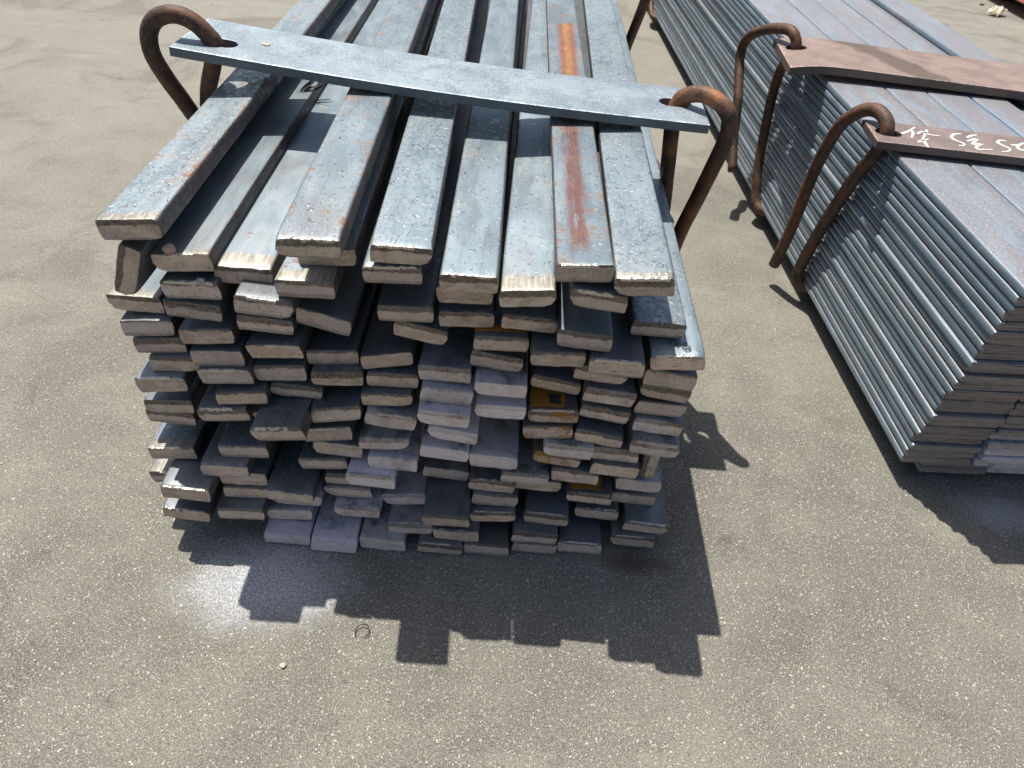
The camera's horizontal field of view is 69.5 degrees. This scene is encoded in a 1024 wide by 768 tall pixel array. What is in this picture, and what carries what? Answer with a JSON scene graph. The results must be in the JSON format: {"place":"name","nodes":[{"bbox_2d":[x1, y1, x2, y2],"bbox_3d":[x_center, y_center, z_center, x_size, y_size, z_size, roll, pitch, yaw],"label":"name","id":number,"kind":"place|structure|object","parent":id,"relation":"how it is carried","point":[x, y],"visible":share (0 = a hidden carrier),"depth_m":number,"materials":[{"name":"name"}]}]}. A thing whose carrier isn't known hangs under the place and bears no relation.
{"place":"outdoors","nodes":[
{"label":"outdoors","id":0,"kind":"place"},
{"bbox_2d":[0,0,1023,767],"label":"ground","id":1,"kind":"structure","parent":0,"point":[92,120],"depth_m":1.63,"materials":[{"name":"concrete"}]},
{"bbox_2d":[163,479,223,521],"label":"steel bar","id":2,"kind":"object","parent":1,"relation":"on","point":[188,509],"visible":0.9,"depth_m":1.59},
{"bbox_2d":[149,459,173,481],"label":"steel bar","id":3,"kind":"object","parent":2,"relation":"on","point":[159,470],"visible":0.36,"depth_m":1.61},
{"bbox_2d":[160,421,219,501],"bbox_3d":[-0.574,-1.601,3.654,0.102,0.037,5.611,7,41,-3],"label":"steel bar","id":4,"kind":"object","parent":3,"relation":"on","point":[186,479],"visible":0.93,"depth_m":1.54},
{"bbox_2d":[148,418,215,458],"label":"steel bar","id":5,"kind":"object","parent":4,"relation":"on","point":[174,441],"visible":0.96,"depth_m":1.57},
{"bbox_2d":[145,386,208,425],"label":"steel bar","id":6,"kind":"object","parent":5,"relation":"on","point":[185,418],"visible":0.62,"depth_m":1.54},
{"bbox_2d":[144,374,209,413],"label":"steel bar","id":7,"kind":"object","parent":6,"relation":"on","point":[189,399],"visible":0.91,"depth_m":1.50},
{"bbox_2d":[134,357,197,391],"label":"steel bar","id":8,"kind":"object","parent":7,"relation":"on","point":[147,378],"visible":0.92,"depth_m":1.45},
{"bbox_2d":[149,344,198,370],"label":"steel bar","id":9,"kind":"object","parent":8,"relation":"on","point":[180,361],"visible":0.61,"depth_m":1.43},
{"bbox_2d":[133,331,190,352],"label":"steel bar","id":10,"kind":"object","parent":9,"relation":"on","point":[174,343],"visible":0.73,"depth_m":1.42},
{"bbox_2d":[120,310,184,335],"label":"steel bar","id":11,"kind":"object","parent":10,"relation":"on","point":[134,323],"visible":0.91,"depth_m":1.39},
{"bbox_2d":[106,267,166,313],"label":"steel bar","id":12,"kind":"object","parent":11,"relation":"on","point":[149,296],"visible":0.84,"depth_m":1.38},
{"bbox_2d":[115,0,346,294],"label":"steel bar","id":13,"kind":"object","parent":12,"relation":"on","point":[136,267],"visible":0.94,"depth_m":1.25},
{"bbox_2d":[95,0,340,239],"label":"steel bar","id":14,"kind":"object","parent":13,"relation":"on","point":[151,201],"visible":1,"depth_m":1.38,"materials":[{"name":"metal"}]},
{"bbox_2d":[264,505,320,544],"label":"steel bar","id":15,"kind":"object","parent":1,"relation":"on","point":[294,531],"visible":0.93,"depth_m":1.64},
{"bbox_2d":[267,500,315,519],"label":"steel bar","id":16,"kind":"object","parent":15,"relation":"on","point":[276,510],"visible":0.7,"depth_m":1.63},
{"bbox_2d":[218,493,271,519],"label":"steel bar","id":17,"kind":"object","parent":16,"relation":"on","point":[243,508],"visible":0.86,"depth_m":1.59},
{"bbox_2d":[223,484,267,497],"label":"steel bar","id":18,"kind":"object","parent":17,"relation":"on","point":[245,491],"visible":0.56,"depth_m":1.59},
{"bbox_2d":[219,440,283,485],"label":"steel bar","id":19,"kind":"object","parent":18,"relation":"on","point":[261,472],"visible":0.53,"depth_m":1.58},
{"bbox_2d":[200,421,256,477],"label":"steel bar","id":20,"kind":"object","parent":19,"relation":"on","point":[214,462],"visible":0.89,"depth_m":1.54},
{"bbox_2d":[218,415,274,457],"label":"steel bar","id":21,"kind":"object","parent":20,"relation":"on","point":[238,439],"visible":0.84,"depth_m":1.53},
{"bbox_2d":[253,404,260,416],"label":"steel bar","id":22,"kind":"object","parent":21,"relation":"on","point":[256,409],"visible":0.03,"depth_m":1.53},
{"bbox_2d":[197,384,256,420],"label":"steel bar","id":23,"kind":"object","parent":22,"relation":"on","point":[210,408],"visible":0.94,"depth_m":1.45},
{"bbox_2d":[216,377,272,403],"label":"steel bar","id":24,"kind":"object","parent":23,"relation":"on","point":[258,392],"visible":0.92,"depth_m":1.43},
{"bbox_2d":[197,355,256,383],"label":"steel bar","id":25,"kind":"object","parent":24,"relation":"on","point":[245,374],"visible":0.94,"depth_m":1.40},
{"bbox_2d":[190,329,252,365],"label":"steel bar","id":26,"kind":"object","parent":25,"relation":"on","point":[236,353],"visible":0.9,"depth_m":1.39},
{"bbox_2d":[178,300,241,343],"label":"steel bar","id":27,"kind":"object","parent":26,"relation":"on","point":[226,330],"visible":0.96,"depth_m":1.36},
{"bbox_2d":[163,283,239,321],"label":"steel bar","id":28,"kind":"object","parent":27,"relation":"on","point":[207,309],"visible":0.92,"depth_m":1.32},
{"bbox_2d":[160,271,229,299],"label":"steel bar","id":29,"kind":"object","parent":28,"relation":"on","point":[180,285],"visible":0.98,"depth_m":1.28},
{"bbox_2d":[151,0,377,271],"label":"steel bar","id":30,"kind":"object","parent":29,"relation":"on","point":[202,231],"visible":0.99,"depth_m":1.48,"materials":[{"name":"metal"}]},
{"bbox_2d":[214,0,393,283],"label":"steel bar","id":31,"kind":"object","parent":29,"relation":"on","point":[250,252],"visible":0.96,"depth_m":1.47,"materials":[{"name":"metal"}]},
{"bbox_2d":[253,328,314,380],"bbox_3d":[-0.331,-1.997,3.707,0.101,0.036,6.066,0,41,3],"label":"steel bar","id":32,"kind":"object","parent":24,"relation":"on","point":[282,369],"visible":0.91,"depth_m":1.41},
{"bbox_2d":[245,323,314,357],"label":"steel bar","id":33,"kind":"object","parent":32,"relation":"on","point":[259,344],"visible":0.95,"depth_m":1.37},
{"bbox_2d":[237,311,297,334],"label":"steel bar","id":34,"kind":"object","parent":33,"relation":"on","point":[288,325],"visible":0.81,"depth_m":1.33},
{"bbox_2d":[234,280,301,317],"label":"steel bar","id":35,"kind":"object","parent":34,"relation":"on","point":[259,298],"visible":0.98,"depth_m":1.26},
{"bbox_2d":[274,0,443,298],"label":"steel bar","id":36,"kind":"object","parent":35,"relation":"on","point":[294,278],"visible":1,"depth_m":1.25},
{"bbox_2d":[298,0,440,265],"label":"steel bar","id":37,"kind":"object","parent":36,"relation":"on","point":[350,255],"visible":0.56,"depth_m":1.45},
{"bbox_2d":[275,0,431,257],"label":"steel bar","id":38,"kind":"object","parent":37,"relation":"on","point":[318,220],"visible":1,"depth_m":1.32,"materials":[{"name":"metal"}]},
{"bbox_2d":[362,0,477,283],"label":"steel bar","id":39,"kind":"object","parent":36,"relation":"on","point":[376,272],"visible":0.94,"depth_m":1.22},
{"bbox_2d":[370,0,476,264],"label":"steel bar","id":40,"kind":"object","parent":39,"relation":"on","point":[405,231],"visible":1,"depth_m":1.39,"materials":[{"name":"metal"}]},
{"bbox_2d":[311,491,364,552],"bbox_3d":[-0.289,-1.501,3.793,0.102,0.036,5.711,4,41,-1],"label":"steel bar","id":41,"kind":"object","parent":1,"relation":"on","point":[333,531],"visible":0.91,"depth_m":1.65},
{"bbox_2d":[334,487,382,517],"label":"steel bar","id":42,"kind":"object","parent":41,"relation":"on","point":[358,506],"visible":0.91,"depth_m":1.63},
{"bbox_2d":[324,482,373,497],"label":"steel bar","id":43,"kind":"object","parent":42,"relation":"on","point":[347,490],"visible":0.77,"depth_m":1.61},
{"bbox_2d":[325,468,353,484],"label":"steel bar","id":44,"kind":"object","parent":43,"relation":"on","point":[335,476],"visible":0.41,"depth_m":1.58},
{"bbox_2d":[346,449,397,488],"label":"steel bar","id":45,"kind":"object","parent":44,"relation":"on","point":[360,471],"visible":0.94,"depth_m":1.53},
{"bbox_2d":[368,417,424,471],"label":"steel bar","id":46,"kind":"object","parent":45,"relation":"on","point":[406,458],"visible":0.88,"depth_m":1.53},
{"bbox_2d":[359,409,411,448],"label":"steel bar","id":47,"kind":"object","parent":46,"relation":"on","point":[374,437],"visible":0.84,"depth_m":1.49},
{"bbox_2d":[365,379,422,429],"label":"steel bar","id":48,"kind":"object","parent":47,"relation":"on","point":[401,417],"visible":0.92,"depth_m":1.45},
{"bbox_2d":[361,375,415,405],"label":"steel bar","id":49,"kind":"object","parent":48,"relation":"on","point":[385,396],"visible":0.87,"depth_m":1.43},
{"bbox_2d":[367,341,423,387],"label":"steel bar","id":50,"kind":"object","parent":49,"relation":"on","point":[406,376],"visible":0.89,"depth_m":1.42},
{"bbox_2d":[360,283,418,368],"bbox_3d":[-0.132,-1.877,3.522,0.101,0.036,5.627,-5,40,7],"label":"steel bar","id":51,"kind":"object","parent":50,"relation":"on","point":[384,345],"visible":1,"depth_m":1.40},
{"bbox_2d":[393,301,449,344],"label":"steel bar","id":52,"kind":"object","parent":51,"relation":"on","point":[434,332],"visible":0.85,"depth_m":1.34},
{"bbox_2d":[377,0,490,322],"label":"steel bar","id":53,"kind":"object","parent":52,"relation":"on","point":[409,302],"visible":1,"depth_m":1.43,"materials":[{"name":"metal"}]},
{"bbox_2d":[439,0,524,326],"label":"steel bar","id":54,"kind":"object","parent":52,"relation":"on","point":[464,315],"visible":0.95,"depth_m":1.31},
{"bbox_2d":[436,227,492,303],"bbox_3d":[0.002,-2.002,3.413,0.098,0.035,5.672,3,41,-1],"label":"steel bar","id":55,"kind":"object","parent":54,"relation":"on","point":[445,296],"visible":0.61,"depth_m":1.27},
{"bbox_2d":[439,0,518,293],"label":"steel bar","id":56,"kind":"object","parent":55,"relation":"on","point":[471,257],"visible":1,"depth_m":1.43,"materials":[{"name":"metal"}]},
{"bbox_2d":[417,532,463,554],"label":"steel bar","id":57,"kind":"object","parent":1,"relation":"on","point":[430,543],"visible":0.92,"depth_m":1.64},
{"bbox_2d":[433,518,479,541],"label":"steel bar","id":58,"kind":"object","parent":57,"relation":"on","point":[470,533],"visible":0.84,"depth_m":1.63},
{"bbox_2d":[470,503,515,521],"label":"steel bar","id":59,"kind":"object","parent":58,"relation":"on","point":[478,512],"visible":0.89,"depth_m":1.63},
{"bbox_2d":[472,487,517,506],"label":"steel bar","id":60,"kind":"object","parent":59,"relation":"on","point":[483,497],"visible":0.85,"depth_m":1.61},
{"bbox_2d":[516,464,560,491],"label":"steel bar","id":61,"kind":"object","parent":60,"relation":"on","point":[551,485],"visible":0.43,"depth_m":1.61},
{"bbox_2d":[501,419,548,484],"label":"steel bar","id":62,"kind":"object","parent":61,"relation":"on","point":[529,469],"visible":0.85,"depth_m":1.57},
{"bbox_2d":[469,416,519,468],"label":"steel bar","id":63,"kind":"object","parent":62,"relation":"on","point":[496,445],"visible":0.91,"depth_m":1.54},
{"bbox_2d":[475,392,526,419],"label":"steel bar","id":64,"kind":"object","parent":63,"relation":"on","point":[501,407],"visible":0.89,"depth_m":1.44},
{"bbox_2d":[474,349,527,397],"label":"steel bar","id":65,"kind":"object","parent":64,"relation":"on","point":[492,382],"visible":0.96,"depth_m":1.39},
{"bbox_2d":[470,327,523,371],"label":"steel bar","id":66,"kind":"object","parent":65,"relation":"on","point":[510,361],"visible":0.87,"depth_m":1.38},
{"bbox_2d":[474,0,528,351],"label":"steel bar","id":67,"kind":"object","parent":66,"relation":"on","point":[496,337],"visible":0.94,"depth_m":1.33,"materials":[{"name":"metal"}]},
{"bbox_2d":[501,0,557,332],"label":"steel bar","id":68,"kind":"object","parent":67,"relation":"on","point":[541,319],"visible":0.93,"depth_m":1.30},
{"bbox_2d":[499,0,556,306],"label":"steel bar","id":69,"kind":"object","parent":68,"relation":"on","point":[528,272],"visible":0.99,"depth_m":1.43,"materials":[{"name":"metal"}]},
{"bbox_2d":[546,0,614,281],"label":"steel bar","id":70,"kind":"object","parent":69,"relation":"on","point":[582,247],"visible":1,"depth_m":1.38,"materials":[{"name":"metal"}]},
{"bbox_2d":[568,0,627,312],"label":"steel bar","id":71,"kind":"object","parent":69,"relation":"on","point":[605,296],"visible":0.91,"depth_m":1.20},
{"bbox_2d":[582,0,674,296],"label":"steel bar","id":72,"kind":"object","parent":71,"relation":"on","point":[641,258],"visible":1,"depth_m":1.38,"materials":[{"name":"metal"}]},
{"bbox_2d":[169,18,709,133],"bbox_3d":[-0.142,-0.688,1.652,1.154,0.034,0.220,8,41,-2],"label":"clamp bar","id":73,"kind":"object","parent":72,"relation":"on","point":[274,52],"visible":0.92,"depth_m":1.61,"materials":[{"name":"grey metal"}]},
{"bbox_2d":[660,85,737,250],"bbox_3d":[0.389,-0.353,1.913,0.136,0.855,0.237,-1,41,-7],"label":"hook rod","id":74,"kind":"object","parent":73,"relation":"hanging from","point":[721,104],"visible":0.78,"depth_m":1.68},
{"bbox_2d":[608,502,654,547],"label":"steel bar","id":75,"kind":"object","parent":1,"relation":"on","point":[618,535],"visible":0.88,"depth_m":1.68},
{"bbox_2d":[620,485,666,533],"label":"steel bar","id":76,"kind":"object","parent":75,"relation":"on","point":[645,518],"visible":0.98,"depth_m":1.67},
{"bbox_2d":[611,476,654,505],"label":"steel bar","id":77,"kind":"object","parent":76,"relation":"on","point":[634,497],"visible":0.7,"depth_m":1.67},
{"bbox_2d":[614,463,661,492],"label":"steel bar","id":78,"kind":"object","parent":77,"relation":"on","point":[639,482],"visible":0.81,"depth_m":1.62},
{"bbox_2d":[638,454,659,477],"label":"steel bar","id":79,"kind":"object","parent":78,"relation":"on","point":[648,464],"visible":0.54,"depth_m":1.57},
{"bbox_2d":[626,415,679,457],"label":"steel bar","id":80,"kind":"object","parent":79,"relation":"on","point":[653,444],"visible":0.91,"depth_m":1.49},
{"bbox_2d":[630,404,682,435],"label":"steel bar","id":81,"kind":"object","parent":80,"relation":"on","point":[660,424],"visible":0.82,"depth_m":1.48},
{"bbox_2d":[633,378,686,416],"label":"steel bar","id":82,"kind":"object","parent":81,"relation":"on","point":[643,404],"visible":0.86,"depth_m":1.45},
{"bbox_2d":[636,378,691,402],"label":"steel bar","id":83,"kind":"object","parent":82,"relation":"on","point":[672,394],"visible":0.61,"depth_m":1.42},
{"bbox_2d":[641,335,697,390],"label":"steel bar","id":84,"kind":"object","parent":83,"relation":"on","point":[685,380],"visible":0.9,"depth_m":1.35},
{"bbox_2d":[612,0,704,369],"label":"steel bar","id":85,"kind":"object","parent":84,"relation":"on","point":[686,351],"visible":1,"depth_m":1.40,"materials":[{"name":"grey"}]},
{"bbox_2d":[913,462,986,474],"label":"flat bar","id":86,"kind":"object","parent":1,"relation":"on","point":[957,470],"visible":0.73,"depth_m":1.93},
{"bbox_2d":[921,460,988,468],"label":"flat bar","id":87,"kind":"object","parent":86,"relation":"on","point":[971,464],"visible":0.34,"depth_m":1.92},
{"bbox_2d":[654,9,970,464],"bbox_3d":[1.067,-1.768,4.156,0.183,0.020,6.004,3,41,-3],"label":"flat bar","id":88,"kind":"object","parent":87,"relation":"on","point":[883,422],"visible":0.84,"depth_m":2.21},
{"bbox_2d":[653,2,974,457],"bbox_3d":[1.071,-1.786,4.142,0.183,0.020,6.004,3,41,-3],"label":"flat bar","id":89,"kind":"object","parent":88,"relation":"on","point":[901,441],"visible":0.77,"depth_m":2.22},
{"bbox_2d":[653,0,981,452],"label":"flat bar","id":90,"kind":"object","parent":89,"relation":"on","point":[944,447],"visible":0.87,"depth_m":2.10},
{"bbox_2d":[655,0,982,443],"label":"flat bar","id":91,"kind":"object","parent":90,"relation":"on","point":[913,436],"visible":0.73,"depth_m":2.18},
{"bbox_2d":[658,0,988,439],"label":"flat bar","id":92,"kind":"object","parent":91,"relation":"on","point":[902,405],"visible":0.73,"depth_m":2.19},
{"bbox_2d":[661,0,995,435],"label":"flat bar","id":93,"kind":"object","parent":92,"relation":"on","point":[927,428],"visible":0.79,"depth_m":2.12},
{"bbox_2d":[665,0,999,427],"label":"flat bar","id":94,"kind":"object","parent":93,"relation":"on","point":[917,404],"visible":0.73,"depth_m":2.15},
{"bbox_2d":[667,0,1005,424],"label":"flat bar","id":95,"kind":"object","parent":94,"relation":"on","point":[932,413],"visible":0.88,"depth_m":2.07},
{"bbox_2d":[670,0,1008,413],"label":"flat bar","id":96,"kind":"object","parent":95,"relation":"on","point":[900,351],"visible":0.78,"depth_m":2.16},
{"bbox_2d":[674,0,1013,409],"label":"flat bar","id":97,"kind":"object","parent":96,"relation":"on","point":[951,403],"visible":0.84,"depth_m":2.02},
{"bbox_2d":[677,0,1017,402],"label":"flat bar","id":98,"kind":"object","parent":97,"relation":"on","point":[932,377],"visible":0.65,"depth_m":2.11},
{"bbox_2d":[680,0,1023,398],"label":"flat bar","id":99,"kind":"object","parent":98,"relation":"on","point":[924,352],"visible":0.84,"depth_m":2.03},
{"bbox_2d":[684,0,1023,391],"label":"flat bar","id":100,"kind":"object","parent":99,"relation":"on","point":[941,362],"visible":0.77,"depth_m":2.03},
{"bbox_2d":[689,0,1023,384],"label":"flat bar","id":101,"kind":"object","parent":100,"relation":"on","point":[961,374],"visible":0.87,"depth_m":1.96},
{"bbox_2d":[693,0,1023,374],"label":"flat bar","id":102,"kind":"object","parent":101,"relation":"on","point":[930,321],"visible":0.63,"depth_m":2.05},
{"bbox_2d":[696,0,1023,372],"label":"flat bar","id":103,"kind":"object","parent":102,"relation":"on","point":[956,342],"visible":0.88,"depth_m":1.97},
{"bbox_2d":[702,0,1023,360],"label":"flat bar","id":104,"kind":"object","parent":103,"relation":"on","point":[969,344],"visible":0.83,"depth_m":1.99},
{"bbox_2d":[706,0,1023,354],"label":"flat bar","id":105,"kind":"object","parent":104,"relation":"on","point":[981,344],"visible":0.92,"depth_m":1.95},
{"bbox_2d":[711,0,1023,345],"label":"flat bar","id":106,"kind":"object","parent":105,"relation":"on","point":[957,302],"visible":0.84,"depth_m":1.96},
{"bbox_2d":[715,0,1023,340],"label":"flat bar","id":107,"kind":"object","parent":106,"relation":"on","point":[979,315],"visible":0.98,"depth_m":1.92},
{"bbox_2d":[721,0,1023,330],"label":"flat bar","id":108,"kind":"object","parent":107,"relation":"on","point":[985,307],"visible":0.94,"depth_m":1.91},
{"bbox_2d":[727,0,1023,321],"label":"flat bar","id":109,"kind":"object","parent":108,"relation":"on","point":[995,304],"visible":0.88,"depth_m":1.89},
{"bbox_2d":[732,0,1023,315],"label":"flat bar","id":110,"kind":"object","parent":109,"relation":"on","point":[999,295],"visible":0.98,"depth_m":1.86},
{"bbox_2d":[738,0,1023,306],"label":"flat bar","id":111,"kind":"object","parent":110,"relation":"on","point":[985,218],"visible":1,"depth_m":1.86,"materials":[{"name":"metal"}]},
{"bbox_2d":[861,119,1023,165],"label":"clamp bar","id":112,"kind":"object","parent":111,"relation":"on","point":[970,145],"visible":0.97,"depth_m":1.98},
{"bbox_2d":[769,102,894,293],"bbox_3d":[0.994,-0.565,2.300,0.131,0.671,0.306,-12,44,-19],"label":"hook rod","id":113,"kind":"object","parent":89,"relation":"on","point":[881,114],"visible":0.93,"depth_m":2.26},
{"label":"flat bar","id":114,"kind":"object","parent":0,"visible":0},
{"bbox_2d":[787,0,1023,214],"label":"flat bar","id":115,"kind":"object","parent":114,"relation":"on","point":[1005,181],"depth_m":2.27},
{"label":"flat bar","id":116,"kind":"object","parent":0,"visible":0},
{"bbox_2d":[842,0,1023,136],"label":"flat bar","id":117,"kind":"object","parent":116,"relation":"on","point":[1006,113],"depth_m":2.81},
{"bbox_2d":[772,37,1023,99],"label":"clamp bar","id":118,"kind":"object","parent":117,"relation":"on","point":[900,66],"visible":0.94,"depth_m":2.46,"materials":[{"name":"metal"}]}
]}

